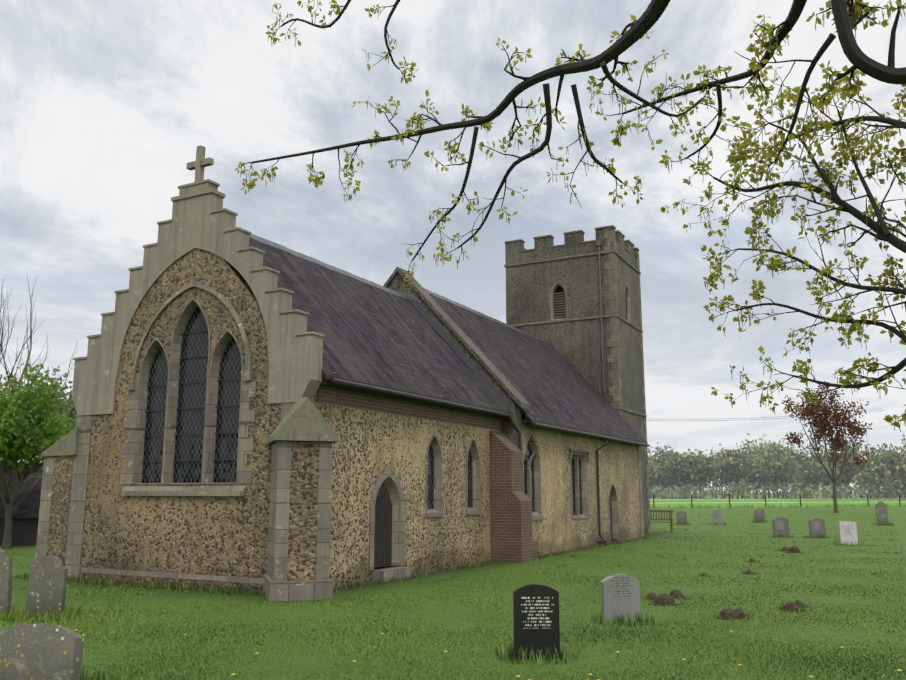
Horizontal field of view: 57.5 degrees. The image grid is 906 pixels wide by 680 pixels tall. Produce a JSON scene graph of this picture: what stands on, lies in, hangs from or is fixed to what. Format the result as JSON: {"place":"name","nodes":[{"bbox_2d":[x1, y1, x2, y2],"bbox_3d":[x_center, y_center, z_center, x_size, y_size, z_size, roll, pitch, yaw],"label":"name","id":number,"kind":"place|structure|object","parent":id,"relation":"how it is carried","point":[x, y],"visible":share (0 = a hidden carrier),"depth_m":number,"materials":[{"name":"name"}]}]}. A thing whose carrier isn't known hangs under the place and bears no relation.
{"place":"outdoors","nodes":[
{"label":"outdoors","id":0,"kind":"place"},
{"bbox_2d":[0,493,905,679],"bbox_3d":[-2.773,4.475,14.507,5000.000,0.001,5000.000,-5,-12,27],"label":"ground","id":1,"kind":"structure","parent":0,"point":[898,514],"depth_m":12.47,"materials":[{"name":"green plant"}]},
{"bbox_2d":[0,548,12,613],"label":"gravestone","id":2,"kind":"object","parent":1,"relation":"on","point":[6,563],"visible":0.9,"depth_m":12.09,"materials":[{"name":"grey stone"}]},
{"bbox_2d":[2,384,35,453],"bbox_3d":[-17.447,3.802,29.452,6.003,6.765,6.599,-5,-12,27],"label":"green tree","id":3,"kind":"object","parent":1,"relation":"on","point":[6,388],"depth_m":29.57,"materials":[{"name":"green plant"}]},
{"bbox_2d":[0,464,42,545],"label":"barn","id":4,"kind":"structure","parent":1,"relation":"on","point":[25,509],"depth_m":27.90,"materials":[{"name":"black wood"}]},
{"bbox_2d":[0,363,76,548],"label":"green tree","id":5,"kind":"object","parent":1,"relation":"on","point":[14,441],"visible":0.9,"depth_m":26.71,"materials":[{"name":"green plant"}]},
{"bbox_2d":[0,366,76,462],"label":"tree","id":6,"kind":"object","parent":1,"relation":"on","point":[72,413],"visible":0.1,"depth_m":45.95,"materials":[{"name":"green plant"}]},
{"bbox_2d":[0,271,77,420],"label":"bare tree","id":7,"kind":"object","parent":1,"relation":"on","point":[21,352],"visible":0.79,"depth_m":40.51,"materials":[{"name":"grey plant"}]},
{"bbox_2d":[0,623,83,679],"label":"gravestone","id":8,"kind":"object","parent":1,"relation":"on","point":[35,651],"visible":1,"depth_m":7.29,"materials":[{"name":"grey stone"}]},
{"bbox_2d":[25,555,67,618],"bbox_3d":[-5.835,3.575,11.866,0.522,0.930,0.137,0,-10,0],"label":"gravestone","id":9,"kind":"object","parent":1,"relation":"on","point":[47,583],"visible":0.9,"depth_m":11.82,"materials":[{"name":"grey stone"}]},
{"bbox_2d":[80,248,316,578],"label":"gable wall","id":10,"kind":"structure","parent":1,"relation":"on","point":[215,535],"depth_m":16.36,"materials":[{"name":"stone"}]},
{"bbox_2d":[30,145,650,601],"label":"stone dressings","id":11,"kind":"structure","parent":1,"relation":"on","point":[190,419],"depth_m":17.57,"materials":[{"name":"stone"}]},
{"bbox_2d":[287,441,319,580],"bbox_3d":[-2.754,3.127,14.693,0.480,2.720,1.468,3,-11,-17],"label":"buttress flint panel","id":12,"kind":"object","parent":11,"relation":"attached to","point":[302,533],"visible":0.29,"depth_m":14.02,"materials":[{"name":"beige stone"}]},
{"bbox_2d":[334,299,624,419],"bbox_3d":[1.377,0.735,25.508,3.552,3.777,21.070,-5,-12,27],"label":"roof moss","id":13,"kind":"object","parent":11,"relation":"on","point":[504,366],"visible":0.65,"depth_m":23.32,"materials":[{"name":"green plant"}]},
{"bbox_2d":[317,402,501,587],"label":"chancel side wall","id":14,"kind":"structure","parent":1,"relation":"on","point":[369,447],"depth_m":18.13,"materials":[{"name":"stone"}]},
{"bbox_2d":[387,273,522,465],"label":"gable parapet wall","id":15,"kind":"structure","parent":1,"relation":"on","point":[399,285],"depth_m":23.51,"materials":[{"name":"grey stone"}]},
{"bbox_2d":[383,267,529,408],"bbox_3d":[-1.550,0.022,25.081,8.040,4.502,0.640,-5,-12,27],"label":"gable coping","id":16,"kind":"object","parent":15,"relation":"on","point":[476,352],"visible":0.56,"depth_m":23.94,"materials":[{"name":"grey stone"}]},
{"bbox_2d":[76,629,901,679],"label":"dandelions","id":17,"kind":"object","parent":1,"relation":"on","point":[899,670],"visible":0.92,"depth_m":8.54,"materials":[{"name":"yellow plant"}]},
{"bbox_2d":[507,584,566,659],"bbox_3d":[0.912,3.076,9.051,0.620,0.770,0.260,0,-10,-2],"label":"black headstone","id":18,"kind":"object","parent":1,"relation":"on","point":[536,625],"visible":0.92,"depth_m":9.01,"materials":[{"name":"stone"}]},
{"bbox_2d":[235,0,905,431],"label":"leaves","id":19,"kind":"object","parent":1,"relation":"on","point":[845,14],"visible":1,"depth_m":5.26,"materials":[{"name":"green plant"}]},
{"bbox_2d":[506,254,649,533],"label":"church tower","id":20,"kind":"structure","parent":1,"relation":"on","point":[576,344],"depth_m":36.22,"materials":[{"name":"grey stone"}]},
{"bbox_2d":[505,227,638,268],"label":"battlement parapet","id":21,"kind":"structure","parent":20,"relation":"on","point":[574,245],"depth_m":37.01,"materials":[{"name":"grey stone"}]},
{"bbox_2d":[600,574,640,622],"bbox_3d":[2.342,3.614,11.528,0.574,0.670,0.123,3,-11,-16],"label":"grey headstone","id":22,"kind":"object","parent":1,"relation":"on","point":[620,593],"visible":0.88,"depth_m":11.48,"materials":[{"name":"stone"}]},
{"bbox_2d":[650,510,672,531],"bbox_3d":[9.331,8.309,37.914,1.500,0.960,0.560,-3,-11,18],"label":"bench","id":23,"kind":"object","parent":1,"relation":"on","point":[670,519],"visible":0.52,"depth_m":38.06,"materials":[{"name":"brown wood"}]},
{"bbox_2d":[676,511,686,524],"bbox_3d":[12.727,9.905,45.955,0.573,0.761,0.108,0,-10,-3],"label":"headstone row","id":24,"kind":"object","parent":1,"relation":"on","point":[682,517],"visible":0.9,"depth_m":45.92,"materials":[{"name":"grey stone"}]},
{"bbox_2d":[711,509,723,524],"bbox_3d":[14.709,9.857,46.024,0.720,0.860,0.260,0,-10,-3],"label":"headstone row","id":25,"kind":"object","parent":1,"relation":"on","point":[717,515],"visible":0.79,"depth_m":45.97,"materials":[{"name":"grey stone"}]},
{"bbox_2d":[645,546,807,620],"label":"molehills","id":26,"kind":"object","parent":1,"relation":"on","point":[727,614],"visible":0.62,"depth_m":13.13,"materials":[{"name":"soil"}]},
{"bbox_2d":[754,509,764,521],"bbox_3d":[18.426,10.575,49.686,0.609,0.784,0.094,0,-10,-3],"label":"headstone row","id":27,"kind":"object","parent":1,"relation":"on","point":[759,514],"visible":0.88,"depth_m":49.65,"materials":[{"name":"grey stone"}]},
{"bbox_2d":[650,494,900,507],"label":"fence","id":28,"kind":"object","parent":1,"relation":"on","point":[765,502],"visible":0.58,"depth_m":99.61,"materials":[{"name":"grey"}]},
{"bbox_2d":[649,478,905,499],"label":"hedges","id":29,"kind":"object","parent":1,"relation":"on","point":[874,492],"depth_m":213.48,"materials":[{"name":"green plant"}]},
{"bbox_2d":[772,517,791,536],"bbox_3d":[13.234,7.532,33.215,0.740,0.781,0.409,0,-10,-3],"label":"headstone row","id":30,"kind":"object","parent":1,"relation":"on","point":[780,525],"visible":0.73,"depth_m":33.27,"materials":[{"name":"grey stone"}]},
{"bbox_2d":[808,518,828,537],"bbox_3d":[14.460,7.445,32.691,0.740,0.761,0.410,0,-10,-3],"label":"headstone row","id":31,"kind":"object","parent":1,"relation":"on","point":[816,526],"visible":0.88,"depth_m":32.75,"materials":[{"name":"grey stone"}]},
{"bbox_2d":[781,381,876,512],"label":"copper tree","id":32,"kind":"object","parent":1,"relation":"on","point":[821,424],"visible":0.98,"depth_m":73.30,"materials":[{"name":"red plant"}]},
{"bbox_2d":[837,521,860,544],"bbox_3d":[13.591,6.641,28.424,0.720,0.793,0.260,0,-10,-3],"label":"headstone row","id":33,"kind":"object","parent":1,"relation":"on","point":[848,531],"visible":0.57,"depth_m":28.41,"materials":[{"name":"stone"}]},
{"bbox_2d":[875,501,888,524],"bbox_3d":[23.520,9.504,45.294,0.631,1.310,0.104,0,-10,-3],"label":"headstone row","id":34,"kind":"object","parent":1,"relation":"on","point":[881,512],"visible":0.92,"depth_m":45.26,"materials":[{"name":"grey stone"}]},
{"bbox_2d":[0,0,905,492],"label":"sky","id":35,"kind":"structure","parent":0,"point":[106,105],"materials":[{"name":"white"}]},
{"bbox_2d":[522,413,640,556],"bbox_3d":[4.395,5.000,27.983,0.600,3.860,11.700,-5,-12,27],"label":"nave wall","id":36,"kind":"structure","parent":0,"point":[557,528],"depth_m":26.80,"materials":[{"name":"beige stone"}]},
{"bbox_2d":[646,408,881,420],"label":"power line","id":37,"kind":"object","parent":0,"point":[763,417],"depth_m":241.91,"materials":[{"name":"grey metal"}]},
{"bbox_2d":[650,497,905,507],"bbox_3d":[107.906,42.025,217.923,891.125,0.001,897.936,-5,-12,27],"label":"field","id":38,"kind":"structure","parent":0,"point":[734,501],"depth_m":147.45,"materials":[{"name":"green plant"}]},
{"bbox_2d":[649,476,655,490],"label":"tree","id":39,"kind":"object","parent":38,"relation":"on","point":[653,482],"depth_m":236.12,"materials":[{"name":"green plant"}]},
{"bbox_2d":[648,456,662,486],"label":"tree","id":40,"kind":"object","parent":38,"relation":"on","point":[653,472],"depth_m":238.41,"materials":[{"name":"green plant"}]},
{"bbox_2d":[647,442,679,497],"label":"tree","id":41,"kind":"object","parent":38,"relation":"on","point":[655,456],"depth_m":259.50,"materials":[{"name":"green plant"}]},
{"bbox_2d":[662,479,680,498],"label":"tree","id":42,"kind":"object","parent":38,"relation":"on","point":[673,488],"depth_m":240.40,"materials":[{"name":"green plant"}]},
{"bbox_2d":[657,452,694,485],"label":"tree","id":43,"kind":"object","parent":38,"relation":"on","point":[660,463],"depth_m":251.96,"materials":[{"name":"green plant"}]},
{"bbox_2d":[657,452,699,498],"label":"tree","id":44,"kind":"object","parent":38,"relation":"on","point":[668,476],"depth_m":233.06,"materials":[{"name":"green plant"}]},
{"bbox_2d":[666,448,719,498],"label":"tree","id":45,"kind":"object","parent":38,"relation":"on","point":[702,470],"depth_m":229.96,"materials":[{"name":"green plant"}]},
{"bbox_2d":[679,450,708,498],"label":"tree","id":46,"kind":"object","parent":38,"relation":"on","point":[684,453],"depth_m":240.83,"materials":[{"name":"green plant"}]},
{"bbox_2d":[684,457,717,486],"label":"tree","id":47,"kind":"object","parent":38,"relation":"on","point":[706,478],"depth_m":250.56,"materials":[{"name":"green plant"}]},
{"bbox_2d":[705,444,730,497],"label":"tree","id":48,"kind":"object","parent":38,"relation":"on","point":[720,455],"depth_m":259.75,"materials":[{"name":"green plant"}]},
{"bbox_2d":[714,474,727,498],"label":"tree","id":49,"kind":"object","parent":38,"relation":"on","point":[721,484],"depth_m":232.19,"materials":[{"name":"green plant"}]},
{"bbox_2d":[714,474,742,497],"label":"tree","id":50,"kind":"object","parent":38,"relation":"on","point":[728,481],"depth_m":255.79,"materials":[{"name":"green plant"}]},
{"bbox_2d":[711,449,760,498],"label":"tree","id":51,"kind":"object","parent":38,"relation":"on","point":[730,466],"depth_m":222.35,"materials":[{"name":"green plant"}]},
{"bbox_2d":[730,479,750,498],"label":"tree","id":52,"kind":"object","parent":38,"relation":"on","point":[743,481],"depth_m":231.98,"materials":[{"name":"green plant"}]},
{"bbox_2d":[722,444,764,497],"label":"tree","id":53,"kind":"object","parent":38,"relation":"on","point":[742,452],"depth_m":253.15,"materials":[{"name":"green plant"}]},
{"bbox_2d":[742,472,764,498],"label":"tree","id":54,"kind":"object","parent":38,"relation":"on","point":[753,479],"depth_m":229.59,"materials":[{"name":"green plant"}]},
{"bbox_2d":[738,447,783,498],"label":"tree","id":55,"kind":"object","parent":38,"relation":"on","point":[760,471],"depth_m":231.10,"materials":[{"name":"green plant"}]},
{"bbox_2d":[736,433,802,497],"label":"tree","id":56,"kind":"object","parent":38,"relation":"on","point":[765,444],"depth_m":264.78,"materials":[{"name":"green plant"}]},
{"bbox_2d":[766,473,787,497],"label":"tree","id":57,"kind":"object","parent":38,"relation":"on","point":[777,483],"depth_m":258.21,"materials":[{"name":"green plant"}]},
{"bbox_2d":[754,448,801,498],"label":"tree","id":58,"kind":"object","parent":38,"relation":"on","point":[782,464],"depth_m":217.22,"materials":[{"name":"green plant"}]},
{"bbox_2d":[763,438,810,497],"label":"tree","id":59,"kind":"object","parent":38,"relation":"on","point":[782,447],"depth_m":260.54,"materials":[{"name":"green plant"}]},
{"bbox_2d":[779,460,819,498],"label":"tree","id":60,"kind":"object","parent":38,"relation":"on","point":[804,467],"depth_m":243.75,"materials":[{"name":"green plant"}]},
{"bbox_2d":[790,450,816,495],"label":"tree","id":61,"kind":"object","parent":38,"relation":"on","point":[797,458],"depth_m":252.68,"materials":[{"name":"green plant"}]},
{"bbox_2d":[791,476,819,498],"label":"tree","id":62,"kind":"object","parent":38,"relation":"on","point":[799,481],"depth_m":227.26,"materials":[{"name":"green plant"}]},
{"bbox_2d":[791,439,836,491],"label":"tree","id":63,"kind":"object","parent":38,"relation":"on","point":[806,458],"depth_m":249.61,"materials":[{"name":"green plant"}]},
{"bbox_2d":[796,460,843,498],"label":"tree","id":64,"kind":"object","parent":38,"relation":"on","point":[820,473],"depth_m":217.36,"materials":[{"name":"green plant"}]},
{"bbox_2d":[819,479,853,498],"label":"tree","id":65,"kind":"object","parent":38,"relation":"on","point":[850,481],"depth_m":243.55,"materials":[{"name":"green plant"}]},
{"bbox_2d":[822,459,856,489],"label":"tree","id":66,"kind":"object","parent":38,"relation":"on","point":[839,479],"depth_m":215.93,"materials":[{"name":"green plant"}]},
{"bbox_2d":[828,461,859,498],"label":"tree","id":67,"kind":"object","parent":38,"relation":"on","point":[837,466],"depth_m":238.16,"materials":[{"name":"green plant"}]},
{"bbox_2d":[819,435,872,498],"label":"tree","id":68,"kind":"object","parent":38,"relation":"on","point":[856,450],"depth_m":237.44,"materials":[{"name":"green plant"}]},
{"bbox_2d":[852,468,882,498],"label":"tree","id":69,"kind":"object","parent":38,"relation":"on","point":[866,478],"depth_m":217.77,"materials":[{"name":"green plant"}]},
{"bbox_2d":[862,443,905,499],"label":"tree","id":70,"kind":"object","parent":38,"relation":"on","point":[873,463],"depth_m":206.69,"materials":[{"name":"green plant"}]},
{"bbox_2d":[866,443,901,498],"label":"tree","id":71,"kind":"object","parent":38,"relation":"on","point":[878,451],"depth_m":240.30,"materials":[{"name":"green plant"}]},
{"bbox_2d":[870,443,905,487],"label":"tree","id":72,"kind":"object","parent":38,"relation":"on","point":[899,480],"depth_m":204.16,"materials":[{"name":"green plant"}]},
{"bbox_2d":[876,447,904,497],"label":"tree","id":73,"kind":"object","parent":38,"relation":"on","point":[890,450],"depth_m":231.71,"materials":[{"name":"green plant"}]},
{"bbox_2d":[886,480,905,498],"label":"tree","id":74,"kind":"object","parent":38,"relation":"on","point":[900,489],"depth_m":211.34,"materials":[{"name":"green plant"}]}
]}

